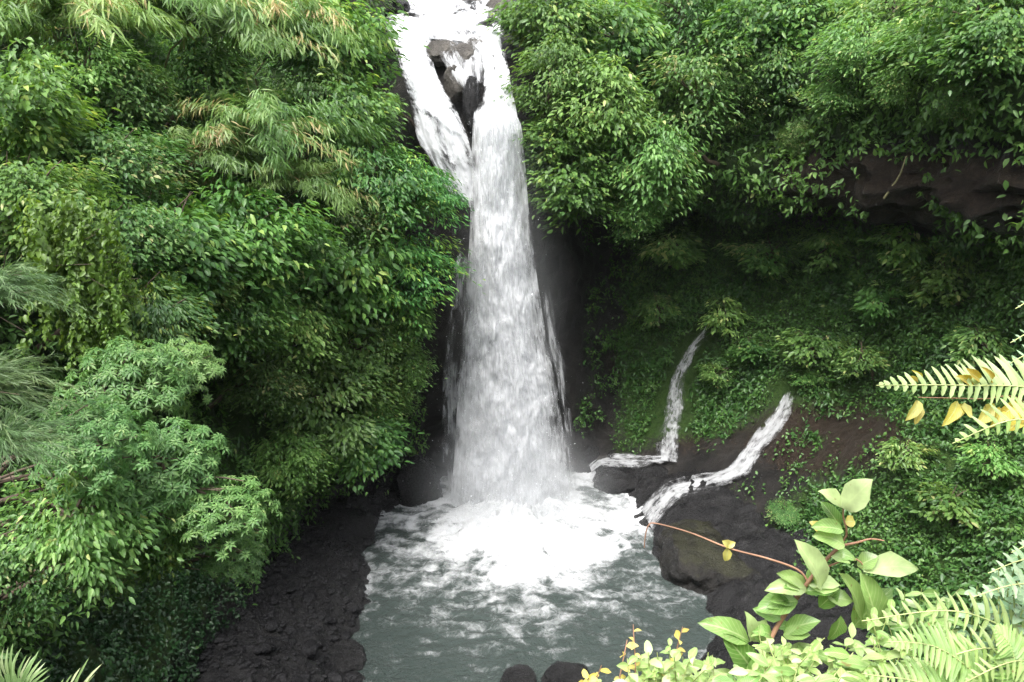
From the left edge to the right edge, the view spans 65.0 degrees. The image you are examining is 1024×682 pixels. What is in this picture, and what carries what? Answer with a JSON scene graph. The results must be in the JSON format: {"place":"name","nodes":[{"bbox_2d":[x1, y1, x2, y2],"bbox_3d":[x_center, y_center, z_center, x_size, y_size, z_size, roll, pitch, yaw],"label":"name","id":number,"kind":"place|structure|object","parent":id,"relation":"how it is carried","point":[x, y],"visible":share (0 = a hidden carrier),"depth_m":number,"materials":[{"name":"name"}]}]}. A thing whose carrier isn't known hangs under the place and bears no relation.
{"place":"outdoors","nodes":[
{"label":"outdoors","id":0,"kind":"place"},
{"bbox_2d":[0,0,1023,681],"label":"hillside","id":1,"kind":"structure","parent":0,"point":[566,268],"depth_m":34.23,"materials":[{"name":"green plant"}]},
{"bbox_2d":[0,503,80,639],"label":"shrub","id":2,"kind":"object","parent":1,"relation":"on","point":[11,561],"visible":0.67,"depth_m":12.34,"materials":[{"name":"green plant"}]},
{"bbox_2d":[0,251,95,332],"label":"plume grass","id":3,"kind":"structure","parent":1,"relation":"on","point":[6,294],"depth_m":11.47,"materials":[{"name":"green plant"}]},
{"bbox_2d":[0,401,107,493],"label":"plume grass","id":4,"kind":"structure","parent":1,"relation":"on","point":[22,448],"depth_m":8.79,"materials":[{"name":"green plant"}]},
{"bbox_2d":[0,346,117,464],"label":"plume grass","id":5,"kind":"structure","parent":1,"relation":"on","point":[6,370],"depth_m":9.27,"materials":[{"name":"green plant"}]},
{"bbox_2d":[0,32,121,201],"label":"shrub","id":6,"kind":"object","parent":1,"relation":"on","point":[48,122],"visible":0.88,"depth_m":20.46,"materials":[{"name":"green plant"}]},
{"bbox_2d":[4,187,132,364],"bbox_3d":[-10.472,-1.284,17.675,4.085,4.164,2.276,-7,19,-21],"label":"vine","id":7,"kind":"object","parent":1,"relation":"on","point":[45,250],"visible":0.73,"depth_m":17.48,"materials":[{"name":"green plant"}]},
{"bbox_2d":[0,150,156,265],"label":"shrub","id":8,"kind":"object","parent":1,"relation":"on","point":[14,185],"visible":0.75,"depth_m":18.44,"materials":[{"name":"green plant"}]},
{"bbox_2d":[0,393,164,506],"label":"shrub","id":9,"kind":"object","parent":1,"relation":"on","point":[99,457],"visible":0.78,"depth_m":12.26,"materials":[{"name":"green plant"}]},
{"bbox_2d":[17,243,151,376],"bbox_3d":[-10.399,-0.585,17.838,4.339,3.222,1.821,-5,19,-16],"label":"vine","id":10,"kind":"object","parent":1,"relation":"on","point":[118,300],"visible":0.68,"depth_m":17.88,"materials":[{"name":"green plant"}]},
{"bbox_2d":[6,25,165,103],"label":"shrub","id":11,"kind":"object","parent":1,"relation":"on","point":[114,53],"visible":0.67,"depth_m":24.19,"materials":[{"name":"green plant"}]},
{"bbox_2d":[0,455,183,623],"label":"shrub","id":12,"kind":"object","parent":1,"relation":"on","point":[101,531],"visible":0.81,"depth_m":12.48,"materials":[{"name":"green plant"}]},
{"bbox_2d":[0,507,204,587],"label":"shrub","id":13,"kind":"object","parent":1,"relation":"on","point":[168,561],"visible":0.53,"depth_m":13.89,"materials":[{"name":"green plant"}]},
{"bbox_2d":[0,0,208,71],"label":"bamboo","id":14,"kind":"object","parent":1,"relation":"on","point":[90,15],"visible":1,"depth_m":23.93,"materials":[{"name":"green plant"}]},
{"bbox_2d":[20,109,203,222],"bbox_3d":[-11.238,-4.706,22.954,4.848,3.729,5.515,0,18,0],"label":"shrub","id":15,"kind":"object","parent":1,"relation":"on","point":[135,159],"visible":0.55,"depth_m":22.15,"materials":[{"name":"green plant"}]},
{"bbox_2d":[0,337,226,474],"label":"shrub","id":16,"kind":"object","parent":1,"relation":"on","point":[208,368],"visible":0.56,"depth_m":17.26,"materials":[{"name":"green plant"}]},
{"bbox_2d":[0,416,230,545],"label":"shrub","id":17,"kind":"object","parent":1,"relation":"on","point":[192,455],"visible":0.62,"depth_m":13.45,"materials":[{"name":"green plant"}]},
{"bbox_2d":[25,185,212,294],"bbox_3d":[-10.255,-2.467,21.110,4.361,3.086,4.128,10,21,28],"label":"shrub","id":18,"kind":"object","parent":1,"relation":"on","point":[148,221],"visible":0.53,"depth_m":20.56,"materials":[{"name":"green plant"}]},
{"bbox_2d":[46,45,197,137],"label":"shrub","id":19,"kind":"object","parent":1,"relation":"on","point":[152,106],"visible":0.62,"depth_m":25.33,"materials":[{"name":"green plant"}]},
{"bbox_2d":[48,335,201,442],"bbox_3d":[-8.697,1.618,16.207,4.734,3.358,2.879,0,18,0],"label":"shrub","id":20,"kind":"object","parent":1,"relation":"on","point":[128,368],"visible":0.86,"depth_m":15.59,"materials":[{"name":"green plant"}]},
{"bbox_2d":[1,447,262,681],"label":"shaded creeper","id":21,"kind":"object","parent":1,"relation":"on","point":[111,642],"visible":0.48,"depth_m":21.89,"materials":[{"name":"green plant"}]},
{"bbox_2d":[0,537,268,597],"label":"shrub","id":22,"kind":"object","parent":1,"relation":"on","point":[211,561],"visible":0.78,"depth_m":14.36,"materials":[{"name":"green plant"}]},
{"bbox_2d":[35,265,235,384],"bbox_3d":[-9.834,-0.395,20.200,5.286,2.742,3.820,0,18,0],"label":"shrub","id":23,"kind":"object","parent":1,"relation":"on","point":[177,309],"visible":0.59,"depth_m":19.90,"materials":[{"name":"green plant"}]},
{"bbox_2d":[0,472,282,560],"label":"shrub","id":24,"kind":"object","parent":1,"relation":"on","point":[252,517],"visible":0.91,"depth_m":13.72,"materials":[{"name":"green plant"}]},
{"bbox_2d":[94,179,270,328],"bbox_3d":[-9.756,-2.278,22.803,5.580,4.457,5.736,12,21,32],"label":"tree","id":25,"kind":"object","parent":1,"relation":"on","point":[225,252],"visible":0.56,"depth_m":22.05,"materials":[{"name":"green plant"}]},
{"bbox_2d":[92,121,276,197],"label":"bamboo","id":26,"kind":"object","parent":1,"relation":"on","point":[218,158],"visible":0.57,"depth_m":25.13,"materials":[{"name":"green plant"}]},
{"bbox_2d":[114,0,273,40],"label":"bamboo","id":27,"kind":"object","parent":1,"relation":"on","point":[183,4],"visible":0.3,"depth_m":26.00,"materials":[{"name":"green plant"}]},
{"bbox_2d":[69,0,340,76],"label":"bamboo","id":28,"kind":"object","parent":1,"relation":"on","point":[238,23],"visible":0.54,"depth_m":27.49,"materials":[{"name":"green plant"}]},
{"bbox_2d":[146,33,264,136],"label":"shrub","id":29,"kind":"object","parent":1,"relation":"on","point":[193,82],"visible":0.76,"depth_m":28.10,"materials":[{"name":"green plant"}]},
{"bbox_2d":[0,0,430,681],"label":"undergrowth","id":30,"kind":"object","parent":1,"relation":"on","point":[156,44],"visible":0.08,"depth_m":27.52,"materials":[{"name":"green plant"}]},
{"bbox_2d":[171,290,296,379],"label":"shrub","id":31,"kind":"object","parent":1,"relation":"on","point":[241,342],"visible":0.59,"depth_m":24.08,"materials":[{"name":"green plant"}]},
{"bbox_2d":[208,350,319,426],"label":"shrub","id":32,"kind":"object","parent":1,"relation":"on","point":[268,397],"visible":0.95,"depth_m":26.31,"materials":[{"name":"green plant"}]},
{"bbox_2d":[147,74,388,187],"bbox_3d":[-7.712,-7.093,27.550,7.312,4.053,7.604,14,23,37],"label":"bamboo","id":33,"kind":"object","parent":1,"relation":"on","point":[267,115],"visible":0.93,"depth_m":26.32,"materials":[{"name":"green plant"}]},
{"bbox_2d":[183,167,355,319],"bbox_3d":[-8.146,-3.020,25.686,6.479,5.045,5.059,0,18,0],"label":"tree","id":34,"kind":"object","parent":1,"relation":"on","point":[281,241],"visible":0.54,"depth_m":24.78,"materials":[{"name":"green plant"}]},
{"bbox_2d":[172,0,397,91],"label":"bamboo","id":35,"kind":"object","parent":1,"relation":"on","point":[286,14],"visible":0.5,"depth_m":29.09,"materials":[{"name":"green plant"}]},
{"bbox_2d":[235,288,351,389],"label":"shrub","id":36,"kind":"object","parent":1,"relation":"on","point":[306,326],"visible":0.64,"depth_m":26.89,"materials":[{"name":"green plant"}]},
{"bbox_2d":[210,149,379,218],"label":"bamboo","id":37,"kind":"object","parent":1,"relation":"on","point":[318,187],"visible":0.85,"depth_m":27.03,"materials":[{"name":"green plant"}]},
{"bbox_2d":[246,424,345,511],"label":"shrub","id":38,"kind":"object","parent":1,"relation":"on","point":[296,458],"visible":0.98,"depth_m":27.95,"materials":[{"name":"green plant"}]},
{"bbox_2d":[266,55,365,174],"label":"shrub","id":39,"kind":"object","parent":1,"relation":"on","point":[311,86],"visible":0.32,"depth_m":29.41,"materials":[{"name":"green plant"}]},
{"bbox_2d":[256,350,414,464],"bbox_3d":[-6.825,2.158,29.933,5.371,3.915,5.751,12,21,32],"label":"shrub","id":40,"kind":"object","parent":1,"relation":"on","point":[336,397],"visible":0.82,"depth_m":29.06,"materials":[{"name":"green plant"}]},
{"bbox_2d":[276,181,402,271],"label":"shrub","id":41,"kind":"object","parent":1,"relation":"on","point":[358,225],"visible":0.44,"depth_m":28.47,"materials":[{"name":"green plant"}]},
{"bbox_2d":[249,0,430,123],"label":"tree","id":42,"kind":"object","parent":1,"relation":"on","point":[301,61],"visible":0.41,"depth_m":30.62,"materials":[{"name":"green plant"}]},
{"bbox_2d":[269,209,423,376],"bbox_3d":[-6.240,-1.500,29.573,6.933,6.806,5.717,-14,22,-36],"label":"tree","id":43,"kind":"object","parent":1,"relation":"on","point":[357,298],"visible":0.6,"depth_m":27.95,"materials":[{"name":"green plant"}]},
{"bbox_2d":[284,67,413,182],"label":"shrub","id":44,"kind":"object","parent":1,"relation":"on","point":[361,102],"visible":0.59,"depth_m":29.08,"materials":[{"name":"green plant"}]},
{"bbox_2d":[281,129,442,245],"bbox_3d":[-5.485,-5.816,30.528,6.066,4.559,7.722,0,18,0],"label":"tree","id":45,"kind":"object","parent":1,"relation":"on","point":[378,174],"visible":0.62,"depth_m":28.60,"materials":[{"name":"green plant"}]},
{"bbox_2d":[308,395,422,495],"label":"shrub","id":46,"kind":"object","parent":1,"relation":"on","point":[386,443],"visible":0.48,"depth_m":30.40,"materials":[{"name":"green plant"}]},
{"bbox_2d":[303,308,427,387],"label":"shrub","id":47,"kind":"object","parent":1,"relation":"on","point":[385,344],"visible":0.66,"depth_m":30.55,"materials":[{"name":"green plant"}]},
{"bbox_2d":[370,290,440,352],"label":"shrub","id":48,"kind":"object","parent":1,"relation":"on","point":[423,320],"visible":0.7,"depth_m":30.89,"materials":[{"name":"green plant"}]},
{"bbox_2d":[365,341,447,401],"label":"shrub","id":49,"kind":"object","parent":1,"relation":"on","point":[417,368],"visible":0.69,"depth_m":31.76,"materials":[{"name":"green plant"}]},
{"bbox_2d":[351,150,474,236],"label":"tree","id":50,"kind":"object","parent":1,"relation":"on","point":[442,198],"visible":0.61,"depth_m":29.64,"materials":[{"name":"green plant"}]},
{"bbox_2d":[349,227,485,340],"bbox_3d":[-4.281,-2.569,31.043,6.118,3.896,5.466,-14,23,-37],"label":"tree","id":51,"kind":"object","parent":1,"relation":"on","point":[422,256],"visible":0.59,"depth_m":30.05,"materials":[{"name":"green plant"}]},
{"bbox_2d":[386,0,620,566],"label":"waterfall","id":52,"kind":"structure","parent":1,"relation":"on","point":[503,442],"depth_m":33.50,"materials":[{"name":"white liquid"}]},
{"bbox_2d":[490,29,613,124],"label":"tree","id":53,"kind":"object","parent":1,"relation":"on","point":[558,89],"visible":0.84,"depth_m":32.57,"materials":[{"name":"green plant"}]},
{"bbox_2d":[508,113,604,179],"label":"tree","id":54,"kind":"object","parent":1,"relation":"on","point":[553,153],"visible":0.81,"depth_m":32.73,"materials":[{"name":"green plant"}]},
{"bbox_2d":[477,0,636,75],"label":"tree","id":55,"kind":"object","parent":1,"relation":"on","point":[521,22],"visible":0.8,"depth_m":33.61,"materials":[{"name":"green plant"}]},
{"bbox_2d":[514,147,632,238],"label":"tree","id":56,"kind":"object","parent":1,"relation":"on","point":[594,190],"visible":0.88,"depth_m":32.59,"materials":[{"name":"green plant"}]},
{"bbox_2d":[528,49,663,183],"bbox_3d":[3.489,-9.406,33.518,6.155,5.227,6.139,0,18,0],"label":"tree","id":57,"kind":"object","parent":1,"relation":"on","point":[610,120],"visible":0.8,"depth_m":31.97,"materials":[{"name":"green plant"}]},
{"bbox_2d":[534,0,678,109],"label":"tree","id":58,"kind":"object","parent":1,"relation":"on","point":[633,36],"visible":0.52,"depth_m":34.18,"materials":[{"name":"green plant"}]},
{"bbox_2d":[556,188,680,246],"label":"tree","id":59,"kind":"object","parent":1,"relation":"on","point":[622,213],"visible":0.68,"depth_m":33.62,"materials":[{"name":"green plant"}]},
{"bbox_2d":[580,112,719,229],"bbox_3d":[5.773,-7.031,33.410,6.241,4.825,5.070,0,18,0],"label":"tree","id":60,"kind":"object","parent":1,"relation":"on","point":[663,153],"visible":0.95,"depth_m":32.29,"materials":[{"name":"green plant"}]},
{"bbox_2d":[636,226,710,270],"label":"shrub","id":61,"kind":"object","parent":1,"relation":"on","point":[689,241],"visible":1,"depth_m":39.11,"materials":[{"name":"green plant"}]},
{"bbox_2d":[609,0,744,65],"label":"tree","id":62,"kind":"object","parent":1,"relation":"on","point":[691,15],"visible":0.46,"depth_m":34.88,"materials":[{"name":"green plant"}]},
{"bbox_2d":[614,25,781,157],"bbox_3d":[7.610,-10.073,33.816,7.274,5.993,6.490,11,21,31],"label":"tree","id":63,"kind":"object","parent":1,"relation":"on","point":[689,76],"visible":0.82,"depth_m":32.80,"materials":[{"name":"green plant"}]},
{"bbox_2d":[696,295,756,337],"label":"shrub","id":64,"kind":"object","parent":1,"relation":"on","point":[734,313],"visible":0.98,"depth_m":38.79,"materials":[{"name":"green plant"}]},
{"bbox_2d":[683,58,776,138],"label":"tree","id":65,"kind":"object","parent":1,"relation":"on","point":[747,96],"visible":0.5,"depth_m":32.85,"materials":[{"name":"green plant"}]},
{"bbox_2d":[712,235,811,288],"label":"shrub","id":66,"kind":"object","parent":1,"relation":"on","point":[771,264],"visible":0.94,"depth_m":37.81,"materials":[{"name":"green plant"}]},
{"bbox_2d":[692,0,834,74],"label":"tree","id":67,"kind":"object","parent":1,"relation":"on","point":[732,11],"visible":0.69,"depth_m":32.21,"materials":[{"name":"green plant"}]},
{"bbox_2d":[730,34,806,119],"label":"tree","id":68,"kind":"object","parent":1,"relation":"on","point":[772,70],"visible":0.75,"depth_m":31.70,"materials":[{"name":"green plant"}]},
{"bbox_2d":[571,183,1023,679],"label":"creeper","id":69,"kind":"object","parent":1,"relation":"on","point":[999,302],"visible":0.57,"depth_m":33.19,"materials":[{"name":"green plant"}]},
{"bbox_2d":[578,0,1023,254],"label":"rim undergrowth","id":70,"kind":"object","parent":1,"relation":"on","point":[918,124],"visible":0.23,"depth_m":29.51,"materials":[{"name":"green plant"}]},
{"bbox_2d":[748,0,864,62],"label":"tree","id":71,"kind":"object","parent":1,"relation":"on","point":[792,34],"visible":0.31,"depth_m":31.63,"materials":[{"name":"green plant"}]},
{"bbox_2d":[772,327,857,376],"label":"shrub","id":72,"kind":"object","parent":1,"relation":"on","point":[805,340],"visible":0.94,"depth_m":34.97,"materials":[{"name":"green plant"}]},
{"bbox_2d":[788,225,863,272],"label":"shrub","id":73,"kind":"object","parent":1,"relation":"on","point":[836,242],"visible":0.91,"depth_m":35.57,"materials":[{"name":"green plant"}]},
{"bbox_2d":[787,77,869,125],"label":"tree","id":74,"kind":"object","parent":1,"relation":"on","point":[832,98],"visible":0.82,"depth_m":29.16,"materials":[{"name":"green plant"}]},
{"bbox_2d":[787,5,898,89],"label":"tree","id":75,"kind":"object","parent":1,"relation":"on","point":[839,41],"visible":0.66,"depth_m":28.12,"materials":[{"name":"green plant"}]},
{"bbox_2d":[843,279,910,326],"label":"shrub","id":76,"kind":"object","parent":1,"relation":"on","point":[866,296],"visible":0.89,"depth_m":33.40,"materials":[{"name":"green plant"}]},
{"bbox_2d":[820,0,942,35],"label":"tree","id":77,"kind":"object","parent":1,"relation":"on","point":[858,7],"visible":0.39,"depth_m":29.76,"materials":[{"name":"green plant"}]},
{"bbox_2d":[859,61,922,111],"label":"tree","id":78,"kind":"object","parent":1,"relation":"on","point":[882,94],"visible":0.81,"depth_m":27.03,"materials":[{"name":"green plant"}]},
{"bbox_2d":[857,221,941,273],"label":"shrub","id":79,"kind":"object","parent":1,"relation":"on","point":[914,252],"visible":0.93,"depth_m":31.56,"materials":[{"name":"green plant"}]},
{"bbox_2d":[865,435,940,475],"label":"shrub","id":80,"kind":"object","parent":1,"relation":"on","point":[897,455],"visible":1,"depth_m":27.87,"materials":[{"name":"green plant"}]},
{"bbox_2d":[853,5,955,91],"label":"tree","id":81,"kind":"object","parent":1,"relation":"on","point":[893,70],"visible":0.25,"depth_m":26.69,"materials":[{"name":"green plant"}]},
{"bbox_2d":[887,250,990,307],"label":"shrub","id":82,"kind":"object","parent":1,"relation":"on","point":[936,276],"visible":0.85,"depth_m":30.61,"materials":[{"name":"green plant"}]},
{"bbox_2d":[894,474,983,531],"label":"shrub","id":83,"kind":"object","parent":1,"relation":"on","point":[948,505],"visible":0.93,"depth_m":25.99,"materials":[{"name":"green plant"}]},
{"bbox_2d":[865,0,1023,82],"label":"tree","id":84,"kind":"object","parent":1,"relation":"on","point":[920,49],"visible":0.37,"depth_m":24.47,"materials":[{"name":"green plant"}]},
{"bbox_2d":[910,2,1023,95],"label":"tree","id":85,"kind":"object","parent":1,"relation":"on","point":[994,61],"visible":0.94,"depth_m":22.82,"materials":[{"name":"green plant"}]},
{"bbox_2d":[937,320,1018,367],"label":"shrub","id":86,"kind":"object","parent":1,"relation":"on","point":[965,341],"visible":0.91,"depth_m":28.17,"materials":[{"name":"green plant"}]},
{"bbox_2d":[952,440,1023,481],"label":"shrub","id":87,"kind":"object","parent":1,"relation":"on","point":[998,466],"visible":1,"depth_m":25.87,"materials":[{"name":"green plant"}]},
{"bbox_2d":[350,468,716,681],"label":"pool water","id":88,"kind":"structure","parent":0,"point":[449,602],"depth_m":29.63,"materials":[{"name":"grey liquid"}]},
{"bbox_2d":[189,445,909,681],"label":"ground","id":89,"kind":"structure","parent":0,"point":[728,514],"depth_m":29.14,"materials":[{"name":"black stone"}]},
{"bbox_2d":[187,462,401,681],"bbox_3d":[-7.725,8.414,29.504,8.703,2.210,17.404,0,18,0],"label":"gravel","id":90,"kind":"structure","parent":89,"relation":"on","point":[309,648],"depth_m":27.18,"materials":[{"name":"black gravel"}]},
{"bbox_2d":[392,454,442,506],"bbox_3d":[-4.304,6.681,36.441,2.379,3.132,1.841,0,18,0],"label":"boulder","id":91,"kind":"object","parent":89,"relation":"on","point":[417,483],"visible":0.7,"depth_m":35.66,"materials":[{"name":"grey stone"}]},
{"bbox_2d":[655,519,759,594],"bbox_3d":[7.545,8.910,31.483,4.234,3.016,4.988,0,18,0],"label":"boulder","id":92,"kind":"object","parent":89,"relation":"on","point":[694,563],"visible":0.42,"depth_m":30.01,"materials":[{"name":"grey stone"}]},
{"bbox_2d":[641,395,790,527],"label":"side cascade","id":93,"kind":"object","parent":89,"relation":"on","point":[737,466],"visible":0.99,"depth_m":34.77,"materials":[{"name":"white liquid"}]},
{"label":"near bank terrain","id":94,"kind":"structure","parent":0,"visible":0},
{"bbox_2d":[596,638,709,681],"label":"leafy herb","id":95,"kind":"object","parent":94,"relation":"on","point":[654,662],"visible":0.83,"depth_m":2.48,"materials":[{"name":"green plant"}]},
{"bbox_2d":[712,652,838,681],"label":"leafy herb","id":96,"kind":"object","parent":94,"relation":"on","point":[770,674],"visible":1,"depth_m":2.37,"materials":[{"name":"green plant"}]},
{"bbox_2d":[644,478,918,681],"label":"climbing shrub","id":97,"kind":"object","parent":94,"relation":"on","point":[778,602],"visible":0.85,"depth_m":2.81,"materials":[{"name":"green plant"}]},
{"bbox_2d":[746,624,836,681],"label":"leafy herb","id":98,"kind":"object","parent":94,"relation":"on","point":[766,646],"visible":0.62,"depth_m":2.57,"materials":[{"name":"green plant"}]},
{"bbox_2d":[776,647,879,681],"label":"leafy herb","id":99,"kind":"object","parent":94,"relation":"on","point":[844,658],"visible":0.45,"depth_m":2.58,"materials":[{"name":"green plant"}]},
{"bbox_2d":[827,599,925,681],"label":"leafy herb","id":100,"kind":"object","parent":94,"relation":"on","point":[856,646],"visible":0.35,"depth_m":2.75,"materials":[{"name":"green plant"}]},
{"bbox_2d":[884,588,964,679],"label":"leafy herb","id":101,"kind":"object","parent":94,"relation":"on","point":[929,593],"visible":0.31,"depth_m":2.93,"materials":[{"name":"green plant"}]},
{"bbox_2d":[862,620,1023,681],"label":"fern","id":102,"kind":"object","parent":94,"relation":"on","point":[953,672],"visible":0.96,"depth_m":2.29,"materials":[{"name":"green plant"}]},
{"bbox_2d":[862,591,1023,681],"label":"fern","id":103,"kind":"object","parent":94,"relation":"on","point":[1020,669],"visible":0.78,"depth_m":2.37,"materials":[{"name":"green plant"}]},
{"bbox_2d":[876,354,1023,404],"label":"fern","id":104,"kind":"object","parent":94,"relation":"on","point":[1014,377],"visible":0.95,"depth_m":2.25,"materials":[{"name":"green plant"}]},
{"bbox_2d":[905,367,1023,430],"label":"withered leaves","id":105,"kind":"object","parent":104,"relation":"attached to","point":[956,411],"visible":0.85,"depth_m":2.26,"materials":[{"name":"yellow plant"}]},
{"bbox_2d":[958,549,1023,681],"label":"fern","id":106,"kind":"object","parent":94,"relation":"on","point":[1009,598],"visible":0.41,"depth_m":2.56,"materials":[{"name":"green plant"}]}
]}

